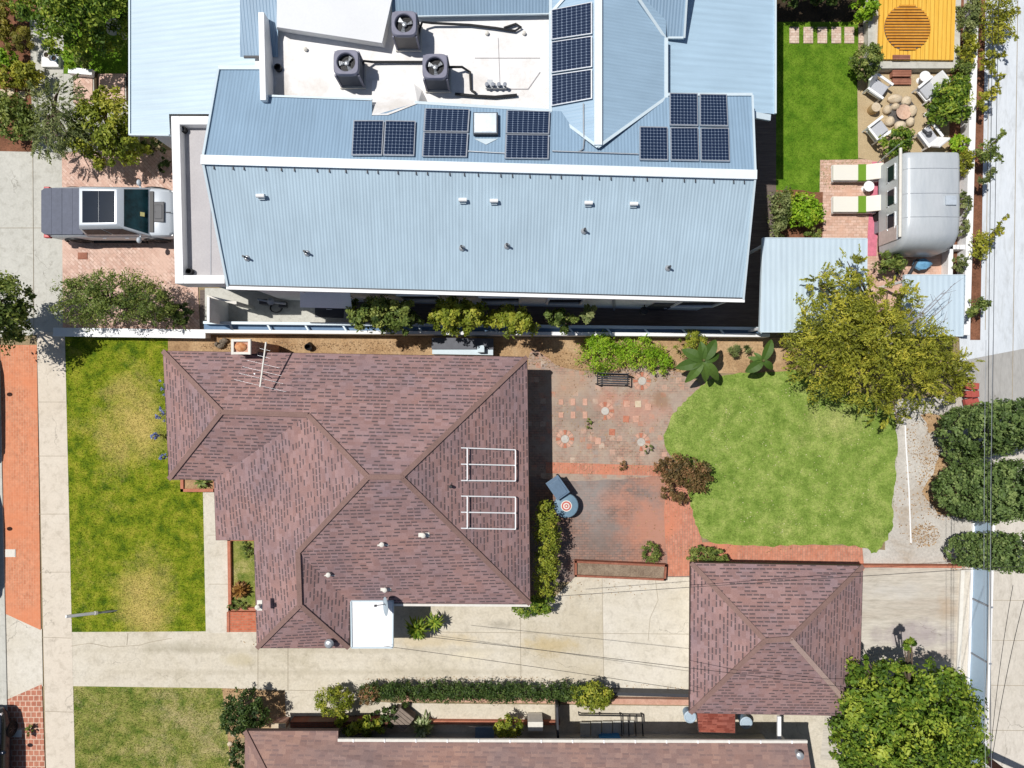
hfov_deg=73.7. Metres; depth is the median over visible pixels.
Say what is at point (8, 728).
parked car
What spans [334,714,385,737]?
shrub
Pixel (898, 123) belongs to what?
boulder
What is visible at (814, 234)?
shrub
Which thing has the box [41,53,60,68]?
paved slab
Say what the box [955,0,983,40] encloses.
bed shrub
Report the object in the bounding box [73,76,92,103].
paving slab
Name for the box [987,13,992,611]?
power cable
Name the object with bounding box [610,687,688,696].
retaining wall
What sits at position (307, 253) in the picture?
pipe vent
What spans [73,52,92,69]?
shrub
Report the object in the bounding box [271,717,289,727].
stone block
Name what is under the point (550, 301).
window
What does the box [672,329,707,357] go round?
shrub
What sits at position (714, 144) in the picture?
solar panel
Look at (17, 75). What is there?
shrub
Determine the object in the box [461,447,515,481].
roof rack
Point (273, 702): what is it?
garden bed
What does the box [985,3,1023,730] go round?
paving joint
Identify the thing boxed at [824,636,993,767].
green tree
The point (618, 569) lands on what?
brick planter
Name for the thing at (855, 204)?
sun lounger
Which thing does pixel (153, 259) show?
brick drive
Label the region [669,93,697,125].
solar panel
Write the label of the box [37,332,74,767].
sidewalk
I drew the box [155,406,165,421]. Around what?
blue flower
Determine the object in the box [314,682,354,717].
shrub
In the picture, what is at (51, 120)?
willow tree
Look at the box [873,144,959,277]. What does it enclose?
travel trailer
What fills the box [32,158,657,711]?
paving joint
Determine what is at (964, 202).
bed shrub
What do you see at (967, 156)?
bed shrub
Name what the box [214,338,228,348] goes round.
rubble heap
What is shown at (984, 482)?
power cable
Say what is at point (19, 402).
brick paving
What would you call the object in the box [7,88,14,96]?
stepping stone
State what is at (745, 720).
tub
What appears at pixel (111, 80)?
paving slab
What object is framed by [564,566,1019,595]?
power cable
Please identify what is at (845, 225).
brick terrace
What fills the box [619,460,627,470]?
weed
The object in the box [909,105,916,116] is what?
boulder
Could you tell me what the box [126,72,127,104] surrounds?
garden edging
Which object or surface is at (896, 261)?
shrub
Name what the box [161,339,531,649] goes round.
house
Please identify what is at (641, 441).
paving roundel
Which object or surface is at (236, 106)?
house
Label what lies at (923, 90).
garden chair
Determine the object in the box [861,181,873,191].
side table
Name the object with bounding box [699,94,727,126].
solar panel
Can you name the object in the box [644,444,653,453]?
weed
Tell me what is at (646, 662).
power cable
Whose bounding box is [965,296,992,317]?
vine
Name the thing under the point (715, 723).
door hood
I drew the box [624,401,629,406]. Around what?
paver
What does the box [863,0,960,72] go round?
timber deck
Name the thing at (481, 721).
retaining wall
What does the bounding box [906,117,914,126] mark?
boulder
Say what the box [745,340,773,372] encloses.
banana plant
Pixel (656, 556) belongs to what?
round shrub
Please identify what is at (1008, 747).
alley
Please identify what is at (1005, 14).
vine
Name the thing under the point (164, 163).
shrub
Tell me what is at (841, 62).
garden lawn
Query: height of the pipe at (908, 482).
0.062 m
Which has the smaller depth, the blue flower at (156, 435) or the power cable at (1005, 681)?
the power cable at (1005, 681)
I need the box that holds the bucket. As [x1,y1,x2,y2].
[304,342,311,350]
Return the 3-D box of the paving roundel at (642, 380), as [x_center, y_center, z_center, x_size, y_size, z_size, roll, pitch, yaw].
[5.710,-0.132,29.986,0.784,0.044,0.784,0,90,0]
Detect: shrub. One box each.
[0,0,21,43]
[0,47,19,67]
[0,60,45,89]
[0,89,43,144]
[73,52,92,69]
[140,138,170,173]
[169,302,193,326]
[217,686,271,736]
[226,736,244,767]
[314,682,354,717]
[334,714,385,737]
[357,683,379,705]
[493,713,523,737]
[569,680,613,713]
[640,541,661,562]
[652,451,713,505]
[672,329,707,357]
[686,544,729,561]
[766,185,792,237]
[779,189,800,204]
[787,191,826,228]
[803,226,821,237]
[847,42,885,81]
[848,0,881,23]
[871,250,907,273]
[878,125,914,159]
[924,72,974,126]
[948,134,971,151]
[950,58,976,77]
[952,254,969,273]
[954,32,979,64]
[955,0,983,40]
[958,147,975,177]
[958,219,970,236]
[960,189,973,216]
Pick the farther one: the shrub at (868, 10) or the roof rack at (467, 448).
the shrub at (868, 10)
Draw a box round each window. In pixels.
[396,294,440,300]
[478,296,520,302]
[546,298,585,304]
[670,301,725,307]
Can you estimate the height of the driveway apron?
0.001 m
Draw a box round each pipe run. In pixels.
[362,60,421,64]
[419,21,521,34]
[449,66,476,93]
[455,93,516,98]
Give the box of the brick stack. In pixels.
[962,382,979,405]
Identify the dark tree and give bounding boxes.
[6,0,127,59]
[782,0,838,7]
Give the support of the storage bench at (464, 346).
on the side yard at (725, 362)
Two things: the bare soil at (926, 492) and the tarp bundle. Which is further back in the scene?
the bare soil at (926, 492)
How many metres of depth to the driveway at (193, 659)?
29.99 m
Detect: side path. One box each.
[205,288,349,322]
[286,702,838,767]
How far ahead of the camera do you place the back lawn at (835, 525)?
29.98 m
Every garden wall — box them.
[53,328,210,337]
[68,68,94,77]
[941,246,952,273]
[950,245,964,250]
[957,0,977,335]
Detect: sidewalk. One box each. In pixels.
[0,151,62,336]
[30,20,63,151]
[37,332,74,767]
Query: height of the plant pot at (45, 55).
0.220 m
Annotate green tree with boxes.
[46,267,188,331]
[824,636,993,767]
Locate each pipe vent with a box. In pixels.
[242,255,249,261]
[303,250,309,256]
[459,245,464,250]
[504,243,509,248]
[581,228,586,234]
[665,265,670,270]
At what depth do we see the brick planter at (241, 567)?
29.88 m
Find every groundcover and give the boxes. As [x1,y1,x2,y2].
[227,600,246,610]
[240,541,253,557]
[370,702,407,728]
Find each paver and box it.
[595,438,600,443]
[609,429,614,434]
[623,416,628,421]
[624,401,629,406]
[633,416,638,421]
[635,401,640,406]
[645,404,650,409]
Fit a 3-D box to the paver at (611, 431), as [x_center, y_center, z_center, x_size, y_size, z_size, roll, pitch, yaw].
[4.392,2.108,29.980,0.260,0.030,0.280,3,90,0]
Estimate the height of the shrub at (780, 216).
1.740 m
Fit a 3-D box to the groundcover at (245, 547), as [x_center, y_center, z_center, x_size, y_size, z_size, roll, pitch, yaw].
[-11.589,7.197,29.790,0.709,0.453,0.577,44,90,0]
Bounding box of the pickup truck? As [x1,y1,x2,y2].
[41,179,173,243]
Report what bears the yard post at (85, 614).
on the front lawn at (182, 587)
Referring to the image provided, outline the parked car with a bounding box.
[0,707,17,767]
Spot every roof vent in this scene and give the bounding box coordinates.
[256,194,264,199]
[458,198,466,203]
[490,199,497,204]
[584,201,592,206]
[629,202,637,207]
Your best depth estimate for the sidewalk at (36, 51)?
29.98 m
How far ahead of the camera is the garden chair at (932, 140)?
29.44 m
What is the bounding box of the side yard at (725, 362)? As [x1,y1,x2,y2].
[168,335,799,373]
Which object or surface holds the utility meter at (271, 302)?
on the side path at (294, 311)
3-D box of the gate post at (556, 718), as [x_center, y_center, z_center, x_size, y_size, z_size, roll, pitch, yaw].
[1.912,14.140,29.300,0.103,1.400,1.406,-2,90,0]
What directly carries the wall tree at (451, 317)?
on the side court
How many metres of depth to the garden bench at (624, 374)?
29.57 m
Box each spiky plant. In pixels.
[193,480,210,488]
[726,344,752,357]
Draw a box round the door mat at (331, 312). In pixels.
[315,308,343,317]
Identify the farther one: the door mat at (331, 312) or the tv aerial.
the door mat at (331, 312)
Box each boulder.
[882,105,891,114]
[884,116,894,126]
[887,94,902,103]
[891,103,899,109]
[894,121,905,128]
[901,96,911,104]
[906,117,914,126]
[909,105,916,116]
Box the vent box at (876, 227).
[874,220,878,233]
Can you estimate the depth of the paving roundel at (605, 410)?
29.97 m
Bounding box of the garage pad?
[820,568,961,759]
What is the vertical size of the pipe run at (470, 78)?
0.408 m
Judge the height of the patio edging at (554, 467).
0.001 m
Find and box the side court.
[200,113,775,329]
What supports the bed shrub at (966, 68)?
on the garden bed at (954, 128)
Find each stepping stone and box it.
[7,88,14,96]
[18,91,25,99]
[789,27,798,43]
[803,27,812,43]
[817,27,826,43]
[831,27,840,43]
[844,27,853,43]
[858,27,863,43]
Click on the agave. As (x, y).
(423, 727)
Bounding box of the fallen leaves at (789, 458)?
[705,386,884,531]
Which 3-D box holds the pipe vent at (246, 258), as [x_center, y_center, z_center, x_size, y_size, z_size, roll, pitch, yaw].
[-9.550,-4.541,24.444,0.240,0.420,0.240,0,90,0]
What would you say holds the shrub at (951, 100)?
on the gravel terrace at (867, 150)
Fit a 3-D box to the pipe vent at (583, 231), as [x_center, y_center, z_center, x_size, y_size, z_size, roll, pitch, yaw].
[2.546,-5.410,23.980,0.240,0.420,0.240,0,90,0]
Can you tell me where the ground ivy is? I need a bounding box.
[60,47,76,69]
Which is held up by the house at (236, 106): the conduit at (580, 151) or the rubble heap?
the conduit at (580, 151)
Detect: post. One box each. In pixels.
[65,610,116,617]
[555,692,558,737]
[777,715,784,738]
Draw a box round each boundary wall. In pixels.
[203,321,769,337]
[858,563,961,567]
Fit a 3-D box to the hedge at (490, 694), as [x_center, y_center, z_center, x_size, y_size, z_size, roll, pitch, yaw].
[-1.329,13.279,29.402,10.758,1.217,1.219,0,90,0]
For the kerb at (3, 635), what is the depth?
29.95 m
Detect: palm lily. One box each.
[404,616,430,640]
[423,611,445,633]
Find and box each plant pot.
[43,51,50,58]
[50,56,58,61]
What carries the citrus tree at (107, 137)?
on the ground at (32, 340)
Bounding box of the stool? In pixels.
[867,103,880,114]
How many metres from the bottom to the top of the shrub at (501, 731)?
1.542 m
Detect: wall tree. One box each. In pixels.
[344,294,398,334]
[382,299,424,335]
[427,296,494,336]
[489,303,541,339]
[543,307,579,334]
[579,303,597,324]
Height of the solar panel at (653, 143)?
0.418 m
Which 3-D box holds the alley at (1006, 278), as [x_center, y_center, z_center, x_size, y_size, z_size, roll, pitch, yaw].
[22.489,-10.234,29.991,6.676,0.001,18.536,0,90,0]
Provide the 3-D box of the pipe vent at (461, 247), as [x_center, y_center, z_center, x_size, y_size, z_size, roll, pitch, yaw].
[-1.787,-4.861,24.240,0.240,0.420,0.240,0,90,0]
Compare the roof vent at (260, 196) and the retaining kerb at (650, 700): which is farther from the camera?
the retaining kerb at (650, 700)
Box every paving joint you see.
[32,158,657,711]
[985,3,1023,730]
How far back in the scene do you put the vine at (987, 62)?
28.72 m
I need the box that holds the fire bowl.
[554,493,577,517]
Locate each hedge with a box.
[357,677,602,706]
[511,594,555,619]
[532,499,561,598]
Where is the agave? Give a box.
[410,709,435,737]
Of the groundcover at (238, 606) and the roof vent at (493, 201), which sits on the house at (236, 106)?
the roof vent at (493, 201)
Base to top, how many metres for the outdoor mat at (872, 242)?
0.017 m
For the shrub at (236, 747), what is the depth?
28.94 m
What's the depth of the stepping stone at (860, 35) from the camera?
29.96 m
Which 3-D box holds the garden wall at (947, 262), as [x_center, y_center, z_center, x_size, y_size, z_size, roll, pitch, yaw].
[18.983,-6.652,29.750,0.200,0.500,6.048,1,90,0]
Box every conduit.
[468,151,504,153]
[552,103,637,154]
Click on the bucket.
(307, 347)
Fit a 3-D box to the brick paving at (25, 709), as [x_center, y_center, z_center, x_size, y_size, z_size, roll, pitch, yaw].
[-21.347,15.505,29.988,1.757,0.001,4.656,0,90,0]
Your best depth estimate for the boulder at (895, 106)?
29.77 m
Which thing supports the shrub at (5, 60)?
on the garden bed at (24, 145)
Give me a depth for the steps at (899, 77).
29.85 m
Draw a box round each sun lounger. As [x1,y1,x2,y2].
[831,162,883,183]
[831,195,880,214]
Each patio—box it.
[528,349,699,480]
[530,476,688,597]
[664,474,863,575]
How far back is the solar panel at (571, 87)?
23.75 m
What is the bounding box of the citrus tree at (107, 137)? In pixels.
[64,84,152,170]
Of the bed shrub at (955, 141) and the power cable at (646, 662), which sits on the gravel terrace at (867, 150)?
the bed shrub at (955, 141)
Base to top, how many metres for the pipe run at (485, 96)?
0.130 m
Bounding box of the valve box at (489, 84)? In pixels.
[485,80,506,88]
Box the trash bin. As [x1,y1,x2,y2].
[546,474,569,499]
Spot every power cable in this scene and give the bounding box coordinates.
[386,646,697,691]
[432,637,865,689]
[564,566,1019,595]
[984,358,985,767]
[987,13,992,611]
[990,0,998,735]
[990,355,992,767]
[990,586,1012,757]
[992,601,1023,758]
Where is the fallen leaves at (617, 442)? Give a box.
[541,361,689,536]
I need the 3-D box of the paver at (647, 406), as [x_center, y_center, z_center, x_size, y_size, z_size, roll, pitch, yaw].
[5.974,1.010,29.980,0.260,0.030,0.280,4,90,0]
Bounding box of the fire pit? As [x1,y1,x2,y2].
[888,101,914,123]
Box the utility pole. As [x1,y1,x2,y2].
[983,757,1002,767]
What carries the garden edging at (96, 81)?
on the gravel terrace at (66, 77)
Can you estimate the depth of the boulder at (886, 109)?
29.78 m
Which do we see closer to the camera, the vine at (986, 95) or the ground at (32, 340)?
the vine at (986, 95)
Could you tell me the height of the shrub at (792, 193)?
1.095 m
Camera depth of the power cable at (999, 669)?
23.57 m
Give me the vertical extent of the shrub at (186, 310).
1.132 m
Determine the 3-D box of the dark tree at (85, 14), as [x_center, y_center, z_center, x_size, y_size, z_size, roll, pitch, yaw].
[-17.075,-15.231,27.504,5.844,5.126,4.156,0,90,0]
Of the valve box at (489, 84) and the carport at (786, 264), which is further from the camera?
the carport at (786, 264)
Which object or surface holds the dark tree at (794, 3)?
on the garden bed at (807, 11)
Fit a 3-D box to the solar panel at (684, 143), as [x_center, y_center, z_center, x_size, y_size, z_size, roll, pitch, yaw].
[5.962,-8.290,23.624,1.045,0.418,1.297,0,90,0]
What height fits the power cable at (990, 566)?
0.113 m
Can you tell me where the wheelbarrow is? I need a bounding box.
[469,726,496,737]
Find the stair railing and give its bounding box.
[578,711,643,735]
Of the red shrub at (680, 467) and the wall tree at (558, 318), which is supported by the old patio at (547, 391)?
the red shrub at (680, 467)
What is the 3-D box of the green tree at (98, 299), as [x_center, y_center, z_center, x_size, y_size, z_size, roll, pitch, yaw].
[-16.582,-3.488,28.553,5.546,3.033,2.667,0,90,0]
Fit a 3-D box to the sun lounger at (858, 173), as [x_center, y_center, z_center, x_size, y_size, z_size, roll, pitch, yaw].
[14.929,-9.152,29.611,2.047,0.749,0.722,0,90,0]
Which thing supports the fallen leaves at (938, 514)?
on the yard strip at (899, 549)
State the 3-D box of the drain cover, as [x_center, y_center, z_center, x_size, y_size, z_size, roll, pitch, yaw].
[-18.843,-5.622,29.977,0.420,0.037,0.300,0,90,0]
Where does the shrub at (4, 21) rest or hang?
on the garden bed at (24, 145)
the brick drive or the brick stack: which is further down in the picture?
the brick stack
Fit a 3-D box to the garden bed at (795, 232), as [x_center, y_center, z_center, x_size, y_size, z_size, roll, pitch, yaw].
[12.605,-7.341,29.982,2.091,0.001,2.383,0,90,0]
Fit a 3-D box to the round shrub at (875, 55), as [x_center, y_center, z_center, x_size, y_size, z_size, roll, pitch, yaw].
[15.023,-13.708,29.075,1.321,1.860,1.403,15,90,0]
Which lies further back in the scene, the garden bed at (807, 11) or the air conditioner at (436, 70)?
the garden bed at (807, 11)
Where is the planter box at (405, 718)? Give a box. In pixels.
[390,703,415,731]
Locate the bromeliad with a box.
[231,580,249,599]
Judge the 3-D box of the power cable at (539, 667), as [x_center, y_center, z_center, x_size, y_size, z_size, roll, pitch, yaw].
[1.158,11.222,26.912,12.557,0.242,0.016,8,90,0]
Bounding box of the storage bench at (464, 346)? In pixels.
[432,338,493,355]
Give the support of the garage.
on the ground at (32, 340)
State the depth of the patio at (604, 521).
29.99 m
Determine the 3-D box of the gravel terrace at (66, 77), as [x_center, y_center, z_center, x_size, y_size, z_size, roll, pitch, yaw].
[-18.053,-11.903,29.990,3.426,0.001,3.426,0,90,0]
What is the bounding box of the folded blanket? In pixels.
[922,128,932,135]
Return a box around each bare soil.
[921,413,959,432]
[923,455,973,518]
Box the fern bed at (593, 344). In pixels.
[574,329,676,376]
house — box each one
[128,0,776,314]
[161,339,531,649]
[243,723,810,767]
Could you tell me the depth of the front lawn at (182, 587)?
29.99 m
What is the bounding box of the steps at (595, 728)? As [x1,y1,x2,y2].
[580,720,633,735]
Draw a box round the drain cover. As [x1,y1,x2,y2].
[78,252,87,258]
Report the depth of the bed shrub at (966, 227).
29.15 m
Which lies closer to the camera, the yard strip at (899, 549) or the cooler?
the cooler
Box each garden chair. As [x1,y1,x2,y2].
[862,71,893,102]
[862,115,890,144]
[911,70,950,105]
[913,123,949,150]
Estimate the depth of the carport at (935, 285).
27.70 m
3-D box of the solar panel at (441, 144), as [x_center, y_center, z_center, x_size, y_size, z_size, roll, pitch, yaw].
[-2.303,-8.243,23.554,1.582,0.335,0.944,0,90,0]
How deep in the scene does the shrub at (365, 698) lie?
29.03 m
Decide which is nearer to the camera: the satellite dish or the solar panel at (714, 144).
the solar panel at (714, 144)
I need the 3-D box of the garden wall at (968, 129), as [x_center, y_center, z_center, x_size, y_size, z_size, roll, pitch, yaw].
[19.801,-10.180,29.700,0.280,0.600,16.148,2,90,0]
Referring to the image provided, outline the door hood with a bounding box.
[696,713,734,732]
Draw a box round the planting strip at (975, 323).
[970,0,985,339]
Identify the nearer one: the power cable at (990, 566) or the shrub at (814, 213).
the power cable at (990, 566)
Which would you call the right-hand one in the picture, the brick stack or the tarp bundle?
the brick stack
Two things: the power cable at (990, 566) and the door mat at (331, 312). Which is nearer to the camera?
the power cable at (990, 566)
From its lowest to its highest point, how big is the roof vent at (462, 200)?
0.246 m
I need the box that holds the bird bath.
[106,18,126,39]
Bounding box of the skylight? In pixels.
[473,112,497,143]
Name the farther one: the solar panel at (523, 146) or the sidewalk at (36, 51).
the sidewalk at (36, 51)
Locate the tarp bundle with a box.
[912,258,931,269]
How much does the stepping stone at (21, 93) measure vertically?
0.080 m
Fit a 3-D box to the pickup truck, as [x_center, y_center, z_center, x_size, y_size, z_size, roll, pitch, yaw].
[-17.050,-7.260,28.980,5.555,2.041,2.686,0,90,0]
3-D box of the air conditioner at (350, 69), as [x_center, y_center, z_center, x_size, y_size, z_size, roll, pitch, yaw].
[-5.719,-11.093,24.075,0.920,1.110,0.920,0,90,0]
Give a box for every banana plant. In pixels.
[675,340,718,382]
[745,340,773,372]
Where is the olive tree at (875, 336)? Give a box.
[778,243,984,428]
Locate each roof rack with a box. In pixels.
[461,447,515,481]
[461,495,515,529]
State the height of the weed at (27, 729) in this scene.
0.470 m
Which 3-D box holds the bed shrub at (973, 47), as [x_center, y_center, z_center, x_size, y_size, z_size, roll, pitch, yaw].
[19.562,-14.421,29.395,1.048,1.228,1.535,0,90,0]
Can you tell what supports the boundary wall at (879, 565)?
on the yard strip at (899, 549)
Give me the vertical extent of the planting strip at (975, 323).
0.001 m
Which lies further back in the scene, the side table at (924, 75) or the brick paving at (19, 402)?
the brick paving at (19, 402)
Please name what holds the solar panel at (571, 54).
attached to the house at (236, 106)
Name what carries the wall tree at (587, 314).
on the side court
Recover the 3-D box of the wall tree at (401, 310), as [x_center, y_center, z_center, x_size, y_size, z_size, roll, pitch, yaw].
[-4.417,-2.744,28.194,1.545,3.624,1.530,-33,90,0]
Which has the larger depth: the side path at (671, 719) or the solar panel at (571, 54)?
the side path at (671, 719)
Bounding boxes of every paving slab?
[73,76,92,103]
[98,74,124,103]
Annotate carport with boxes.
[748,237,867,332]
[879,274,965,336]
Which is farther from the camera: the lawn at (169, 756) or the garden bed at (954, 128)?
the lawn at (169, 756)
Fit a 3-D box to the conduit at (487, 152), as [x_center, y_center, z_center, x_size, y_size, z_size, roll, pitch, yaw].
[-0.879,-7.980,23.506,1.279,0.045,0.040,3,90,0]
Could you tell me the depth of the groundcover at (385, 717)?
29.41 m
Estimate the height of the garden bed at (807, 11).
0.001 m
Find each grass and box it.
[2,25,34,53]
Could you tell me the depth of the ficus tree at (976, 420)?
26.63 m
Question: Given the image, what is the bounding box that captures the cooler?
[598,732,620,738]
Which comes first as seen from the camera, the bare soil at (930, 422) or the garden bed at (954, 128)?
the garden bed at (954, 128)
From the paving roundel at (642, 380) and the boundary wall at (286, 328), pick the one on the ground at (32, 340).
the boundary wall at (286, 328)
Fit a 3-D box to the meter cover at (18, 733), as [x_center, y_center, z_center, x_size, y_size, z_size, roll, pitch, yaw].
[-21.742,15.329,29.971,0.450,0.038,0.340,0,90,0]
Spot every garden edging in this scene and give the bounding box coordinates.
[94,72,97,89]
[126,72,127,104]
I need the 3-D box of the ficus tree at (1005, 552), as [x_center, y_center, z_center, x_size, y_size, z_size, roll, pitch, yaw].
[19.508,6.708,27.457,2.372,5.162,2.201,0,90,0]
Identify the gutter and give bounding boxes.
[0,608,2,706]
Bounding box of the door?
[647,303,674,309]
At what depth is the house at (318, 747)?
27.36 m
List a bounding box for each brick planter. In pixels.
[180,480,213,491]
[227,540,255,610]
[574,559,666,580]
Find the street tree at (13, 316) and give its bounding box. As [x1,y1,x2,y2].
[0,269,38,355]
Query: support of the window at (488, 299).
in the house at (236, 106)
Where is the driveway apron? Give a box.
[6,614,42,698]
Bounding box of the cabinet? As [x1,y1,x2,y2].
[528,713,542,730]
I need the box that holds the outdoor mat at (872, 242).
[867,162,880,255]
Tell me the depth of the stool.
29.57 m
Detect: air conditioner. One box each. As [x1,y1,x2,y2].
[334,50,365,88]
[391,11,421,51]
[422,54,450,92]
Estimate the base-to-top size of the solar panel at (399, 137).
0.432 m
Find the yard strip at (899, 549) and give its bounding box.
[862,396,972,571]
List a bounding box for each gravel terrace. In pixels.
[63,74,139,151]
[857,69,949,161]
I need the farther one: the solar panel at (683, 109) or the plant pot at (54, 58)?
the plant pot at (54, 58)
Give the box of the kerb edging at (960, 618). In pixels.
[955,569,964,689]
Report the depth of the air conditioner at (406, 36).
23.71 m
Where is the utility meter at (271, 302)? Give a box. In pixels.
[257,298,287,312]
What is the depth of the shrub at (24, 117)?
28.83 m
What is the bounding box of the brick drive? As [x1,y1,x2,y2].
[62,150,199,328]
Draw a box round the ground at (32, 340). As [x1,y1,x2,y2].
[0,2,960,767]
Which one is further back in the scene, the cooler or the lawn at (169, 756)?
the lawn at (169, 756)
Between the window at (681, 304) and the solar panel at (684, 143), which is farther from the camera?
the window at (681, 304)
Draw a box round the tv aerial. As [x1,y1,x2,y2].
[234,342,284,391]
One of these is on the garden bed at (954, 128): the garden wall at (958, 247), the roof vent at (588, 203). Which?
the garden wall at (958, 247)
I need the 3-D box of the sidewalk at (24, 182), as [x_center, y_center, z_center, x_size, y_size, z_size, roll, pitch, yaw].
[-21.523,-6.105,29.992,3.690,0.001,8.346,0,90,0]
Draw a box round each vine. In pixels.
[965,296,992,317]
[969,213,1009,260]
[973,127,1006,163]
[975,72,1006,112]
[976,0,1020,49]
[977,167,997,184]
[979,49,1007,77]
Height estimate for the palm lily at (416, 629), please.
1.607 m
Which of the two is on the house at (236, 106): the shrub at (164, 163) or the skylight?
the skylight
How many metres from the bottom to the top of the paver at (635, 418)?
0.030 m
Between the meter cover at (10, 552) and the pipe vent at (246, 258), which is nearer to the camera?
the pipe vent at (246, 258)
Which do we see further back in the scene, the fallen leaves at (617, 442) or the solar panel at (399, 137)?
the fallen leaves at (617, 442)
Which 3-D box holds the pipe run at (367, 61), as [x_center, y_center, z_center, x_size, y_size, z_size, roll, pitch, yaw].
[-4.359,-11.522,24.425,2.390,0.340,0.385,-10,90,0]
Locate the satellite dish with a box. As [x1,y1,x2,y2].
[374,597,387,615]
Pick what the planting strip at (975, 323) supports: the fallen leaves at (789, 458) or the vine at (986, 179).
the vine at (986, 179)
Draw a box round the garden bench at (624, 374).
[595,372,628,384]
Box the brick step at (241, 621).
[227,611,255,631]
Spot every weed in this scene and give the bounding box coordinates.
[24,724,33,736]
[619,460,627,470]
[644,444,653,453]
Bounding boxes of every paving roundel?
[556,430,573,447]
[599,402,613,419]
[633,372,650,389]
[635,433,649,450]
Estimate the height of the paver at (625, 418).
0.030 m
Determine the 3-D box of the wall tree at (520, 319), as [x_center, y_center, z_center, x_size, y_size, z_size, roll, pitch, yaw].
[0.136,-2.499,28.139,2.129,3.725,1.467,0,90,0]
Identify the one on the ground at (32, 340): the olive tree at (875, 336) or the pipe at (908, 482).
the olive tree at (875, 336)
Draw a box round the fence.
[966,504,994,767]
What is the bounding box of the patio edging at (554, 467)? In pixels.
[546,462,667,475]
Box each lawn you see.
[63,10,127,73]
[65,336,205,631]
[73,686,230,767]
[663,370,897,552]
[776,22,857,236]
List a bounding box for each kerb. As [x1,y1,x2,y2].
[0,376,7,710]
[398,693,687,704]
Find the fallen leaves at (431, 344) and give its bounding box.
[200,341,688,381]
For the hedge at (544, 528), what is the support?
on the patio at (604, 521)
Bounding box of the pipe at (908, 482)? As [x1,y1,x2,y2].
[904,422,911,542]
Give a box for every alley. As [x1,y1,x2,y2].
[949,410,1023,767]
[959,0,1023,360]
[960,349,1023,407]
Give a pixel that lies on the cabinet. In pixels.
(535, 721)
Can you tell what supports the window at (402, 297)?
in the house at (236, 106)
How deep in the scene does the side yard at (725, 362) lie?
30.00 m
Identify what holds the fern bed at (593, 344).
on the side yard at (725, 362)
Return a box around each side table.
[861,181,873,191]
[916,71,930,83]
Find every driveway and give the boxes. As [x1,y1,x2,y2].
[72,577,688,715]
[602,578,688,691]
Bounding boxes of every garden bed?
[0,0,35,151]
[222,688,285,767]
[776,190,822,237]
[777,0,862,26]
[949,0,963,273]
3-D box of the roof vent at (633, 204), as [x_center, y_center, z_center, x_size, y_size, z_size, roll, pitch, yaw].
[4.222,-6.239,23.702,0.290,0.246,0.200,0,90,0]
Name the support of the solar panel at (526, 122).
on the house at (236, 106)
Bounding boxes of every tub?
[683,707,695,722]
[738,714,751,728]
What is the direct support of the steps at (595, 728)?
on the side path at (671, 719)
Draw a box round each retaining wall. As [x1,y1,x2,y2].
[290,715,389,727]
[428,719,559,724]
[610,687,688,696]
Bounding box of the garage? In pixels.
[688,561,864,715]
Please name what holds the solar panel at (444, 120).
on the house at (236, 106)
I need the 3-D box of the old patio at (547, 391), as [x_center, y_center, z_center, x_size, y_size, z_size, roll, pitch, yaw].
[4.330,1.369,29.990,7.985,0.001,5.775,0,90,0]
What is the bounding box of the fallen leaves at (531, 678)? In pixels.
[222,542,793,695]
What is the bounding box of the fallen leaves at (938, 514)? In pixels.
[895,415,968,569]
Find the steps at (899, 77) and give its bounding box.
[889,70,910,84]
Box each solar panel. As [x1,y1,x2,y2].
[351,120,383,155]
[383,120,415,155]
[422,132,467,156]
[423,108,469,131]
[504,134,548,158]
[505,110,549,133]
[551,2,591,39]
[551,36,591,72]
[551,69,591,105]
[639,126,667,160]
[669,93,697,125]
[670,127,698,160]
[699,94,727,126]
[700,128,729,161]
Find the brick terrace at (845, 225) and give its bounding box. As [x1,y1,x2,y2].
[820,159,941,312]
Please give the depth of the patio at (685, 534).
29.99 m
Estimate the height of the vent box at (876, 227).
0.420 m
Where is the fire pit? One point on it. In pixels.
(902, 112)
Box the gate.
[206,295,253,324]
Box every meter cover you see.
[5,549,15,556]
[13,729,21,736]
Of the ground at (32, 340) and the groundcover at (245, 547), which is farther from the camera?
the ground at (32, 340)
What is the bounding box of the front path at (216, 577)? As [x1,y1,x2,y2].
[203,492,228,632]
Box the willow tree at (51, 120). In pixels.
[23,70,97,165]
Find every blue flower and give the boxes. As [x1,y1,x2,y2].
[150,432,160,439]
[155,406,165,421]
[159,453,167,459]
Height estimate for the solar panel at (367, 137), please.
0.437 m
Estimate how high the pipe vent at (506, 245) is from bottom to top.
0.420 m
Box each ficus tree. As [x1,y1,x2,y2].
[931,458,1023,525]
[933,397,1023,465]
[943,530,1023,573]
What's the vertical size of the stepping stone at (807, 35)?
0.040 m

